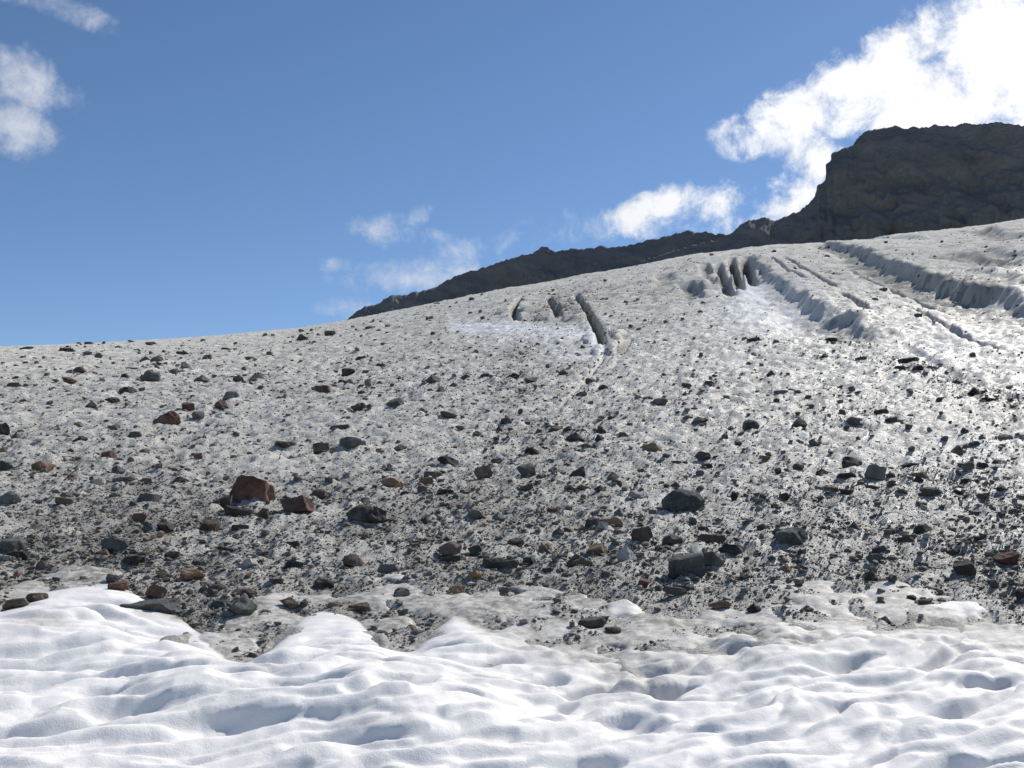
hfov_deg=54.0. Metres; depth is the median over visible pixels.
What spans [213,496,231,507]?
rock
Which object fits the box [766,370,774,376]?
rock
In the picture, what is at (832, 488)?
rock
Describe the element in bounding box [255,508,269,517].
rock
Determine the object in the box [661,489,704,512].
rock
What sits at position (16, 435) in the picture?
rock
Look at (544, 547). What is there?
rock
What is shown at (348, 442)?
rock
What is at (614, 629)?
rock
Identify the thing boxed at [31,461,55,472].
rock
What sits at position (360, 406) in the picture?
rock
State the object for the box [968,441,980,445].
rock
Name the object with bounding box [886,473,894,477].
rock
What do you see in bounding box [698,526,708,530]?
rock
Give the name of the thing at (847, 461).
rock
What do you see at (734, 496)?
rock
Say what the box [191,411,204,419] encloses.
rock
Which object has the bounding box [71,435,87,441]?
rock
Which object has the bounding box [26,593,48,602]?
rock
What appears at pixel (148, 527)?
rock
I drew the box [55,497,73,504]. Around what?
rock
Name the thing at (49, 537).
rock
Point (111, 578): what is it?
rock
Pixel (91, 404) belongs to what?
rock
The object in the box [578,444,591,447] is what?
rock
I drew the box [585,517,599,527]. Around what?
rock
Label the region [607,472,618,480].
rock
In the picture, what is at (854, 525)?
rock
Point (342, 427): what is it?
rock
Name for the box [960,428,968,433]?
rock
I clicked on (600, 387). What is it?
rock
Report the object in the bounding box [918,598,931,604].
rock
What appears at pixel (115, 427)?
rock
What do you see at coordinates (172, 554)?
rock
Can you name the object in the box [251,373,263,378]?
rock
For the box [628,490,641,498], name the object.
rock
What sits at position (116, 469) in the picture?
rock
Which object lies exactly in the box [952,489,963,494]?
rock
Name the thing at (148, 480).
rock
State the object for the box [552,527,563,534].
rock
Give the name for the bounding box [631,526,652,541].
rock
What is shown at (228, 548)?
rock
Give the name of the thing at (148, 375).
rock
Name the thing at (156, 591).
rock
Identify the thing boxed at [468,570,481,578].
rock
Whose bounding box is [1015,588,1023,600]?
rock
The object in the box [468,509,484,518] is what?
rock
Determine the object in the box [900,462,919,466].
rock
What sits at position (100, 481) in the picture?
rock
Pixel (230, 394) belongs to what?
rock
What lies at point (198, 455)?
rock
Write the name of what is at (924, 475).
rock
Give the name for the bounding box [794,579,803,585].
rock
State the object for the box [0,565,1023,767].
snow
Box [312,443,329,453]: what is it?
rock
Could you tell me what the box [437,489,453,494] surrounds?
rock
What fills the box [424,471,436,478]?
rock
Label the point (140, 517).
rock
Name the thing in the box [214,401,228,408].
rock
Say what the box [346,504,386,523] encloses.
rock
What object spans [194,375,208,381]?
rock
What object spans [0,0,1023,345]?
sky
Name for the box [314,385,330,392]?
rock
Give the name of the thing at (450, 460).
rock
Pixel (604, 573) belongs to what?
rock
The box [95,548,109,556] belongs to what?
rock
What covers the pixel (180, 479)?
rock
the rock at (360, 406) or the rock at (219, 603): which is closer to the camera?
the rock at (219, 603)
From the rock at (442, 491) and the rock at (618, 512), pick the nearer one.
the rock at (618, 512)
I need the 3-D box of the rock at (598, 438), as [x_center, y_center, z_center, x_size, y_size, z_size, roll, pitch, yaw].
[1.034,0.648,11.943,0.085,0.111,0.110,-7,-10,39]
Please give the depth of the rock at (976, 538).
6.61 m
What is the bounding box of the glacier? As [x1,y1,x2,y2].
[0,219,1023,688]
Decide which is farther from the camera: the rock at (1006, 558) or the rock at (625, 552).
the rock at (625, 552)
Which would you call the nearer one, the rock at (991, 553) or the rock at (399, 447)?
the rock at (991, 553)
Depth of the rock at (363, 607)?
5.46 m
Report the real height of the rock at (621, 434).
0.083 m
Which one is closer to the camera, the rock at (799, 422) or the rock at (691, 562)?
the rock at (691, 562)
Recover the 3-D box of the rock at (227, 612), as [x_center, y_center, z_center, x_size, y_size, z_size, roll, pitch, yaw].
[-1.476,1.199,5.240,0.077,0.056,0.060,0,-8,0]
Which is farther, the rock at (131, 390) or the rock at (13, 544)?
the rock at (131, 390)
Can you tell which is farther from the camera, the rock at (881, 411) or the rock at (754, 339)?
the rock at (754, 339)
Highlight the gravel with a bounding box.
[0,224,1023,659]
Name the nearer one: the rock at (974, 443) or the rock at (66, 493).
the rock at (66, 493)
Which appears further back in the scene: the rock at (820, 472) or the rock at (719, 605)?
the rock at (820, 472)
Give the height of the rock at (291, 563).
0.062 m
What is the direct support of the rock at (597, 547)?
on the glacier
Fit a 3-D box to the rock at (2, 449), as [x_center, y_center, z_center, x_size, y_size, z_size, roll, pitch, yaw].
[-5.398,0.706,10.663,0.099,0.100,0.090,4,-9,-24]
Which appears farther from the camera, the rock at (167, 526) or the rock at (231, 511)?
the rock at (231, 511)
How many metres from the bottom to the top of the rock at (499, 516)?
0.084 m
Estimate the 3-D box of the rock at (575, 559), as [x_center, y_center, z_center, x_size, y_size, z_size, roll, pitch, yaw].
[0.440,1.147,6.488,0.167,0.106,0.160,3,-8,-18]
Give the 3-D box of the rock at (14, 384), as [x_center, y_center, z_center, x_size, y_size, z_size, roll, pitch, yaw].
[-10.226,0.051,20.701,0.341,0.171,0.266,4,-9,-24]
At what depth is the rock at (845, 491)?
8.45 m
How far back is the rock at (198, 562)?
6.28 m
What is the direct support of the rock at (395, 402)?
on the glacier
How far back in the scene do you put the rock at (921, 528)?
6.97 m
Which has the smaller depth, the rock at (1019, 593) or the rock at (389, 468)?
the rock at (1019, 593)
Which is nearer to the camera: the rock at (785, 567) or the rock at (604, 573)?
the rock at (604, 573)
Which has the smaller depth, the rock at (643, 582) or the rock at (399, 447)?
the rock at (643, 582)
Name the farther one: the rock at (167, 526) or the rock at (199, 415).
the rock at (199, 415)
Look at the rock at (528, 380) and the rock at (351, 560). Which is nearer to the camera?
the rock at (351, 560)
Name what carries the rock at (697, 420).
on the glacier
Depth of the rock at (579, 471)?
9.84 m
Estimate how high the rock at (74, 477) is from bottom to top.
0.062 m
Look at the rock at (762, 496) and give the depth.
8.29 m
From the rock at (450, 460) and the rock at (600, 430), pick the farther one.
the rock at (600, 430)
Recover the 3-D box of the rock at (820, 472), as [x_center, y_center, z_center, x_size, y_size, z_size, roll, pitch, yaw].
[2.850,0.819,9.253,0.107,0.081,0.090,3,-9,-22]
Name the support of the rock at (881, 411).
on the glacier
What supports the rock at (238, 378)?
on the glacier
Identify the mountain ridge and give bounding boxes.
[348,230,724,319]
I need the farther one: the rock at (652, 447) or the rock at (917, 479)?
the rock at (652, 447)
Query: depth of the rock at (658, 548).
6.84 m
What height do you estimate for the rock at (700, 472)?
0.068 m
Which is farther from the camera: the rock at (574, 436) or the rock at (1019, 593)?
the rock at (574, 436)
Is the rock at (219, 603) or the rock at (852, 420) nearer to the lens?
the rock at (219, 603)
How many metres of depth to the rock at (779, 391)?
15.10 m
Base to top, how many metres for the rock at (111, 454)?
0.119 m
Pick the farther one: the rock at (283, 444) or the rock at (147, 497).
the rock at (283, 444)
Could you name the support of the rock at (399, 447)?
on the glacier
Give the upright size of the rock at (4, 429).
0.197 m
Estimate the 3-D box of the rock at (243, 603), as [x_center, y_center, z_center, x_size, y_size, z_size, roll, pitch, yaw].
[-1.419,1.161,5.290,0.143,0.122,0.150,7,-10,-40]
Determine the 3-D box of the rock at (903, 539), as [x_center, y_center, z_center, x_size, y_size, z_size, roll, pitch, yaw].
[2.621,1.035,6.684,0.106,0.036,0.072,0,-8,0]
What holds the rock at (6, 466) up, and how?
on the glacier
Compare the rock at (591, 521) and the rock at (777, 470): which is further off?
the rock at (777, 470)
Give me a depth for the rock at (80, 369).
26.98 m
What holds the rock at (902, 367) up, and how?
on the glacier
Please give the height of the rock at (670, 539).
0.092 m
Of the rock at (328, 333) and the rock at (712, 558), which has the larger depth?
the rock at (328, 333)
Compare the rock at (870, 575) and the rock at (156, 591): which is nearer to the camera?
the rock at (156, 591)
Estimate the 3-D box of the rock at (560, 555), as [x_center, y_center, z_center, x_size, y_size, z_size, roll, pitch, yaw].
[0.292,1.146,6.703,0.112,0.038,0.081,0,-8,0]
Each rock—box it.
[0,422,9,434]
[0,446,7,452]
[0,460,12,470]
[0,491,21,503]
[0,538,28,551]
[2,598,29,609]
[6,382,23,386]
[6,551,30,559]
[11,431,20,437]
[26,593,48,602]
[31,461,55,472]
[36,561,47,568]
[42,535,51,540]
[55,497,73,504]
[59,348,75,351]
[61,492,71,495]
[62,377,76,383]
[66,474,76,479]
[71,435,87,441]
[73,367,86,372]
[86,401,96,407]
[90,478,105,484]
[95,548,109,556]
[100,450,116,457]
[101,537,128,551]
[104,397,119,402]
[106,574,119,582]
[107,580,128,589]
[108,425,120,429]
[111,465,125,473]
[112,476,137,481]
[119,387,136,393]
[119,598,183,613]
[123,555,145,564]
[127,431,141,437]
[132,513,147,521]
[137,493,159,501]
[139,370,160,381]
[139,448,149,452]
[140,478,152,482]
[141,523,157,531]
[145,584,166,598]
[150,356,163,362]
[153,410,180,424]
[155,569,169,577]
[156,521,174,532]
[164,551,181,558]
[169,369,179,373]
[174,476,189,482]
[176,351,188,354]
[180,363,191,368]
[180,567,205,580]
[182,402,194,410]
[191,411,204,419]
[193,453,202,458]
[193,560,206,565]
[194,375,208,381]
[199,518,220,530]
[207,583,225,593]
[212,599,230,607]
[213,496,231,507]
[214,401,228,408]
[221,608,235,616]
[222,391,239,400]
[222,547,234,550]
[224,505,253,516]
[228,593,257,614]
[229,475,276,502]
[231,525,248,530]
[233,375,243,381]
[234,587,257,597]
[243,558,257,566]
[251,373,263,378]
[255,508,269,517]
[272,578,283,583]
[274,441,296,447]
[279,597,299,608]
[280,495,313,512]
[284,560,303,568]
[286,541,299,547]
[293,474,303,480]
[297,334,308,339]
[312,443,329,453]
[312,491,326,497]
[313,579,334,588]
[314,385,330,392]
[325,331,335,335]
[326,602,338,607]
[330,424,348,429]
[338,380,352,383]
[338,437,366,448]
[341,368,354,375]
[342,554,363,567]
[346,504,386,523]
[348,602,370,612]
[350,402,366,410]
[377,564,398,573]
[381,478,402,487]
[384,465,392,470]
[386,397,403,406]
[393,587,409,596]
[394,444,406,449]
[417,485,426,491]
[419,477,433,483]
[420,518,430,523]
[423,374,439,382]
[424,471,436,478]
[437,456,458,466]
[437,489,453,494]
[437,541,461,556]
[440,411,457,417]
[440,555,465,561]
[449,585,462,593]
[460,375,470,379]
[467,544,481,555]
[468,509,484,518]
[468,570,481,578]
[474,466,492,478]
[479,373,489,377]
[482,558,508,569]
[491,458,501,462]
[492,512,505,520]
[499,560,519,568]
[500,417,511,423]
[500,587,509,592]
[506,373,518,378]
[507,537,523,545]
[517,464,535,476]
[520,483,532,490]
[523,556,536,563]
[524,377,536,382]
[524,447,538,454]
[536,474,544,478]
[538,545,549,550]
[541,567,552,572]
[547,507,556,511]
[549,425,561,431]
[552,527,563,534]
[556,553,563,557]
[559,369,568,374]
[564,485,575,491]
[566,432,584,440]
[566,553,592,566]
[569,466,585,476]
[575,391,586,395]
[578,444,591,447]
[578,616,609,628]
[585,378,594,383]
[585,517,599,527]
[587,543,608,553]
[594,485,605,491]
[595,434,603,441]
[596,427,605,433]
[596,521,607,529]
[598,385,607,389]
[601,517,622,526]
[601,570,609,576]
[604,626,621,632]
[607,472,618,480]
[612,479,621,486]
[614,508,623,515]
[617,545,636,560]
[618,432,626,436]
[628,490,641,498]
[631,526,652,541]
[638,578,649,586]
[642,443,661,451]
[650,398,667,405]
[655,545,664,551]
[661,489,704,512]
[662,534,682,544]
[663,585,687,594]
[668,552,705,578]
[685,585,694,590]
[691,417,704,423]
[695,451,710,460]
[696,470,704,475]
[697,533,725,543]
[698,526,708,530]
[703,551,724,566]
[704,463,712,467]
[711,601,730,608]
[718,544,744,554]
[731,492,737,500]
[739,574,749,579]
[742,419,759,430]
[747,604,760,612]
[748,337,760,341]
[756,523,766,530]
[759,493,765,499]
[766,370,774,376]
[774,390,787,393]
[774,467,781,473]
[774,527,807,544]
[779,493,789,499]
[780,564,791,571]
[791,417,806,427]
[793,463,803,469]
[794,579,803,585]
[798,549,805,554]
[801,605,813,611]
[808,439,819,445]
[816,469,827,475]
[824,486,838,491]
[825,338,837,341]
[836,473,855,478]
[840,489,853,493]
[842,456,862,467]
[846,416,859,425]
[847,522,861,530]
[855,356,866,359]
[864,464,886,480]
[864,569,877,580]
[865,485,877,488]
[866,553,882,562]
[871,545,886,553]
[874,409,888,414]
[881,616,891,623]
[885,416,896,421]
[885,576,896,581]
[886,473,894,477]
[886,479,896,486]
[886,528,898,532]
[894,365,905,369]
[896,489,907,493]
[897,357,919,362]
[897,537,913,541]
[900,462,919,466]
[903,472,928,478]
[907,595,916,600]
[912,365,923,369]
[913,476,923,482]
[913,524,931,533]
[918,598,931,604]
[921,487,942,496]
[946,549,960,555]
[951,447,962,455]
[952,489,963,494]
[953,559,976,575]
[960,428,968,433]
[960,478,970,482]
[961,463,974,470]
[967,387,981,395]
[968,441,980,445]
[972,536,983,540]
[975,493,989,498]
[976,462,988,467]
[981,397,996,401]
[984,549,998,558]
[989,580,998,587]
[992,552,1020,564]
[996,485,1005,490]
[997,434,1012,440]
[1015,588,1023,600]
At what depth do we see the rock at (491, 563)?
6.39 m
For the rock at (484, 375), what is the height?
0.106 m
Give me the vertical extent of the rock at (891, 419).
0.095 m
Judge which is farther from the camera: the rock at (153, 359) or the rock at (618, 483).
the rock at (153, 359)
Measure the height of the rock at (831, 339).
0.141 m
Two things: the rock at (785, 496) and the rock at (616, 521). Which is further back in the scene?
the rock at (785, 496)
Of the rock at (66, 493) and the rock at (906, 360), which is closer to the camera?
the rock at (66, 493)
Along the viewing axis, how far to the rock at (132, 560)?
6.16 m
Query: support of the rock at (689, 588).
on the glacier
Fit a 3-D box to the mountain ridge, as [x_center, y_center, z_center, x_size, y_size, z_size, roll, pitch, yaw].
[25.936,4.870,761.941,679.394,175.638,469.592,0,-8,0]
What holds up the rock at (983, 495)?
on the glacier
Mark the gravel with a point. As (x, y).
(694, 522)
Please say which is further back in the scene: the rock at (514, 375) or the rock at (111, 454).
the rock at (514, 375)
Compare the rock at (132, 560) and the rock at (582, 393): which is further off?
the rock at (582, 393)
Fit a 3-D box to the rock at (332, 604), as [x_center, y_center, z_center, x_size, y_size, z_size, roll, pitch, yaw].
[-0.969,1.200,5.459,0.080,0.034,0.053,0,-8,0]
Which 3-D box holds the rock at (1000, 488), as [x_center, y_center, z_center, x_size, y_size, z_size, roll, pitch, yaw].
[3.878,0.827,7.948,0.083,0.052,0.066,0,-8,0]
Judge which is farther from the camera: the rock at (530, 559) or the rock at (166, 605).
the rock at (530, 559)
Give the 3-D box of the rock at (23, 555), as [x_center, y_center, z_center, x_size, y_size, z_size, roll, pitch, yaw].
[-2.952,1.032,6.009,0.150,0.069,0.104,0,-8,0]
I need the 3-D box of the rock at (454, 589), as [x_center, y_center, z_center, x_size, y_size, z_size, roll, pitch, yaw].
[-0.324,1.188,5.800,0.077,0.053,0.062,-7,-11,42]
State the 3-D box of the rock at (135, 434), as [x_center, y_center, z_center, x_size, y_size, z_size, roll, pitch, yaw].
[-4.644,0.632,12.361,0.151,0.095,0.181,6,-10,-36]
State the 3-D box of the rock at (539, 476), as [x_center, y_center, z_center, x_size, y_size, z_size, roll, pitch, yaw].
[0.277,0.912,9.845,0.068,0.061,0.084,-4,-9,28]
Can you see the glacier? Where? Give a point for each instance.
(800, 313)
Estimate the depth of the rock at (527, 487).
9.05 m
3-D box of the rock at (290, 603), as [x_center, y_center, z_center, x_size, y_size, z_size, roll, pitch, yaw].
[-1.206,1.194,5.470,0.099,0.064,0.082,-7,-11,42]
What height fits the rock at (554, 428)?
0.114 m
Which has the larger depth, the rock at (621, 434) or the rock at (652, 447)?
the rock at (621, 434)
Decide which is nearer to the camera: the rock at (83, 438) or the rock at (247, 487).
the rock at (247, 487)
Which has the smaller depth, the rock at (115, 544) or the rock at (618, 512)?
the rock at (115, 544)
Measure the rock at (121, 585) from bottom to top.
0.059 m
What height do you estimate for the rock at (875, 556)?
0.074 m
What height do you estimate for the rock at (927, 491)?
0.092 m
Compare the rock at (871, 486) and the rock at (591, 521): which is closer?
the rock at (591, 521)
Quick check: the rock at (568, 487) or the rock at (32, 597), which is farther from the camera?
the rock at (568, 487)
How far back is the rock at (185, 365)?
29.08 m
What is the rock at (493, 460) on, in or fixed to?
on the glacier
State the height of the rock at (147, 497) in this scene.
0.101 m
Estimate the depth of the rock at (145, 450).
11.03 m
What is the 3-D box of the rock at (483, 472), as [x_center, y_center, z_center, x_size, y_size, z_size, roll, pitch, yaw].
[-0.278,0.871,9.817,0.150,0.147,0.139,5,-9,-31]
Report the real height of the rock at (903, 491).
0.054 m
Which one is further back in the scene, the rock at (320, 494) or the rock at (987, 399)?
the rock at (987, 399)
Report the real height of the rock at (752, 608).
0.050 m
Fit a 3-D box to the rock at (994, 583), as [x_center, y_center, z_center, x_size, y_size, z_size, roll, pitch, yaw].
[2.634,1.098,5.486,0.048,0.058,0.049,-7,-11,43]
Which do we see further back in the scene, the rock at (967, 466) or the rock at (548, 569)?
the rock at (967, 466)
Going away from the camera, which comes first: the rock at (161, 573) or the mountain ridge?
the rock at (161, 573)
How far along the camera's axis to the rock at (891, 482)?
8.40 m
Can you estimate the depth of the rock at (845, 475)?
9.03 m
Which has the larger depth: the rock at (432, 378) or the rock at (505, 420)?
the rock at (432, 378)
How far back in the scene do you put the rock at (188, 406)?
16.08 m
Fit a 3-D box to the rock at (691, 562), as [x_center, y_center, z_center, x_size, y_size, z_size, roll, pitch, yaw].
[1.072,1.119,6.204,0.239,0.165,0.188,0,-8,0]
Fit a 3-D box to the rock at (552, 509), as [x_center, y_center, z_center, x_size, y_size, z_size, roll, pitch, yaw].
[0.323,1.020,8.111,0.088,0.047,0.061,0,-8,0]
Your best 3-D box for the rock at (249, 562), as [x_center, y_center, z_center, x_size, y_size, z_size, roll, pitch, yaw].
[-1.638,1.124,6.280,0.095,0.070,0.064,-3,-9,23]
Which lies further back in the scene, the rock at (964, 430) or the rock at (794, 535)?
the rock at (964, 430)
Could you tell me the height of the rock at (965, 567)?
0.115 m
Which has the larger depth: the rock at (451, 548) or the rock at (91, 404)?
the rock at (91, 404)
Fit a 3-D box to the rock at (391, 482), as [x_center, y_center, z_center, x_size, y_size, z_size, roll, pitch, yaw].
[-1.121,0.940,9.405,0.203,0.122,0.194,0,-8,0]
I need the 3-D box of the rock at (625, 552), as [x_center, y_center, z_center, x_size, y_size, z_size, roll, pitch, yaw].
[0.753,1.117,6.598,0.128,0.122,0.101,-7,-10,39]
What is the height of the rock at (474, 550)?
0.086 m
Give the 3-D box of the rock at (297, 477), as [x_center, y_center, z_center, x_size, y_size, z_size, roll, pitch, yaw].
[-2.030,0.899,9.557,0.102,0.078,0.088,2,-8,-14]
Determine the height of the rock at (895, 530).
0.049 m
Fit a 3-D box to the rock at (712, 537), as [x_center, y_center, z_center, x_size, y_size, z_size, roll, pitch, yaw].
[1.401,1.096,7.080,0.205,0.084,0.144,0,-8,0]
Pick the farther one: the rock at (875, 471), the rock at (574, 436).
the rock at (574, 436)
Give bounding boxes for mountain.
[640,122,1023,263]
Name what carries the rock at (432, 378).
on the glacier
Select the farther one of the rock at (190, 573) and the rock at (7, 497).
the rock at (7, 497)
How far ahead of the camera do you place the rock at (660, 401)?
14.93 m
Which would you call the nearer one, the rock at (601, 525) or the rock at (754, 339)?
the rock at (601, 525)
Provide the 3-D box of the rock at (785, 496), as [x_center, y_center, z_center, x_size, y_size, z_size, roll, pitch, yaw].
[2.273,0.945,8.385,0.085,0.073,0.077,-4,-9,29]
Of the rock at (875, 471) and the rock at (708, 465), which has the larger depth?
the rock at (708, 465)
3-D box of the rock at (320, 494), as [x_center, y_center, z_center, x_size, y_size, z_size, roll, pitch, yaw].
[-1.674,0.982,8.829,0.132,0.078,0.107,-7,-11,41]
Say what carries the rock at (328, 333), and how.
on the glacier
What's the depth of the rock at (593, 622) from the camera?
5.16 m
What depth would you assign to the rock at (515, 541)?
7.01 m
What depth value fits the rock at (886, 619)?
5.02 m
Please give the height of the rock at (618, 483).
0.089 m
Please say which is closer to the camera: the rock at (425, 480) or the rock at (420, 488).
the rock at (420, 488)
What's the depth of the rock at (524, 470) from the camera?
9.91 m
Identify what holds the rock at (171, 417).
on the glacier
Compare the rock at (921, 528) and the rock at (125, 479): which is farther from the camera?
the rock at (125, 479)
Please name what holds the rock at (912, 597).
on the glacier
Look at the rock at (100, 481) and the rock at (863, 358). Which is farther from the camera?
the rock at (863, 358)
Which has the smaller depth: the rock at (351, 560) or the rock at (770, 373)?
the rock at (351, 560)
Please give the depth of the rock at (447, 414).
14.67 m
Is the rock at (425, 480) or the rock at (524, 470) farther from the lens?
the rock at (524, 470)
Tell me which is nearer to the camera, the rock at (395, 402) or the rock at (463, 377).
the rock at (395, 402)
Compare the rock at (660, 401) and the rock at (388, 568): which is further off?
the rock at (660, 401)
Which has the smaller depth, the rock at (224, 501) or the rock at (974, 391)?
the rock at (224, 501)
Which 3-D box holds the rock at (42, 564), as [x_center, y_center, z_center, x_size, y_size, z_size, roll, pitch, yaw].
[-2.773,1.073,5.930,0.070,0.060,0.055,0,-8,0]
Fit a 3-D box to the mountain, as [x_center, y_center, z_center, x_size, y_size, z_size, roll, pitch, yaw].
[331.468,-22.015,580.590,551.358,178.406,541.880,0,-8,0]
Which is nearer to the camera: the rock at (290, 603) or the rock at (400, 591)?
the rock at (290, 603)
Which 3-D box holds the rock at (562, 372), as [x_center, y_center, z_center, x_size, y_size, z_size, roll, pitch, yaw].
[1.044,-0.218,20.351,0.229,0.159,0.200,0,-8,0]
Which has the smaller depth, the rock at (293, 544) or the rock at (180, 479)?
the rock at (293, 544)
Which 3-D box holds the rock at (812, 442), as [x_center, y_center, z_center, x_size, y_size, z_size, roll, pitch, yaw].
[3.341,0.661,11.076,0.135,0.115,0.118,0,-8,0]
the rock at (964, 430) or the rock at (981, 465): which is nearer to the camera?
the rock at (981, 465)
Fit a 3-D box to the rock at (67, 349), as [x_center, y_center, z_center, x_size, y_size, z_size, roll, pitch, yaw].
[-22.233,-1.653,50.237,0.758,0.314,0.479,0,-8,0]
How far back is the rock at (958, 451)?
9.79 m
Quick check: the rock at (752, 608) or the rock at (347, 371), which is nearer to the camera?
the rock at (752, 608)
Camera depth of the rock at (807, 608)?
5.23 m
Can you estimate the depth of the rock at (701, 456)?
10.53 m
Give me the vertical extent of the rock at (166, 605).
0.097 m
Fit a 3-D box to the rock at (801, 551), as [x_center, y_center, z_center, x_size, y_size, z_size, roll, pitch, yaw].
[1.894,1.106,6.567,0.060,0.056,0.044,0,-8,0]
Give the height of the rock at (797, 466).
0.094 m
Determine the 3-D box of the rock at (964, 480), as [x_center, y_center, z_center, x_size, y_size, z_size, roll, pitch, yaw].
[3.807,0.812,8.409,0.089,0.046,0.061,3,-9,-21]
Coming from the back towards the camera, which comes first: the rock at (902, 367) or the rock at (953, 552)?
the rock at (902, 367)
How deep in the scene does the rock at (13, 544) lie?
6.24 m
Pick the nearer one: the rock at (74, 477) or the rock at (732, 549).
the rock at (732, 549)
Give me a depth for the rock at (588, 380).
18.47 m
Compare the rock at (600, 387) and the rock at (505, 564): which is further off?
the rock at (600, 387)
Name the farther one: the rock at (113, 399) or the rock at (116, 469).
the rock at (113, 399)
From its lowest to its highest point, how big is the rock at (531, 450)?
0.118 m
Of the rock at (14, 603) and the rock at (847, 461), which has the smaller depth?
the rock at (14, 603)
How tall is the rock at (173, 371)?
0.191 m
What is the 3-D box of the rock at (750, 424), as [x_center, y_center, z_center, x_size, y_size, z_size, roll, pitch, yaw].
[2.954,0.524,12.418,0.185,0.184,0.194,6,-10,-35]
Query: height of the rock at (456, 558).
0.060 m
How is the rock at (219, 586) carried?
on the glacier
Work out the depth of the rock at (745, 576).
6.04 m
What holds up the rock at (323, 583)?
on the glacier
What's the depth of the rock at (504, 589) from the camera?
5.82 m
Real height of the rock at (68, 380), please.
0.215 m
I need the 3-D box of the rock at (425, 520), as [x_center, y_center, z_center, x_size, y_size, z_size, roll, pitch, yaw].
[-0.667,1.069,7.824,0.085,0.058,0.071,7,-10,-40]
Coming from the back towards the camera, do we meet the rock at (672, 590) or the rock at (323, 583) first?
the rock at (323, 583)
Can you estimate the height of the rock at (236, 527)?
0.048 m
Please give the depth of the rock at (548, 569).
6.35 m
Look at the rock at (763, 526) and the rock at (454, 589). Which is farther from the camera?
the rock at (763, 526)
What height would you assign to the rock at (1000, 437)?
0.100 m
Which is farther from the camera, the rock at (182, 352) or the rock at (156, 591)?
the rock at (182, 352)
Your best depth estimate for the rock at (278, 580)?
5.86 m
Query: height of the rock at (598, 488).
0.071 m
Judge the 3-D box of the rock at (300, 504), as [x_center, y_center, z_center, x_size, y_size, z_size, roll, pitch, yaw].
[-1.716,0.977,8.042,0.239,0.179,0.226,-2,-8,14]
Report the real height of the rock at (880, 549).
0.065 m
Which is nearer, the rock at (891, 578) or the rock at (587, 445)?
the rock at (891, 578)
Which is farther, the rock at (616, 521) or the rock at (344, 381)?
the rock at (344, 381)
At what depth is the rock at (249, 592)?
5.60 m
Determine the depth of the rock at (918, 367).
16.19 m
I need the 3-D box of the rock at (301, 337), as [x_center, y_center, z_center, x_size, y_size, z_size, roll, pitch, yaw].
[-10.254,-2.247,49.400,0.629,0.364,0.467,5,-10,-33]
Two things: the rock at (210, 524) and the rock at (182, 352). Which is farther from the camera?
the rock at (182, 352)
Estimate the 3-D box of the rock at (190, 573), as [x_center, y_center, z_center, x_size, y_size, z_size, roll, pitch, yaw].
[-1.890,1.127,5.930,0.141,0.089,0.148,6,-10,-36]

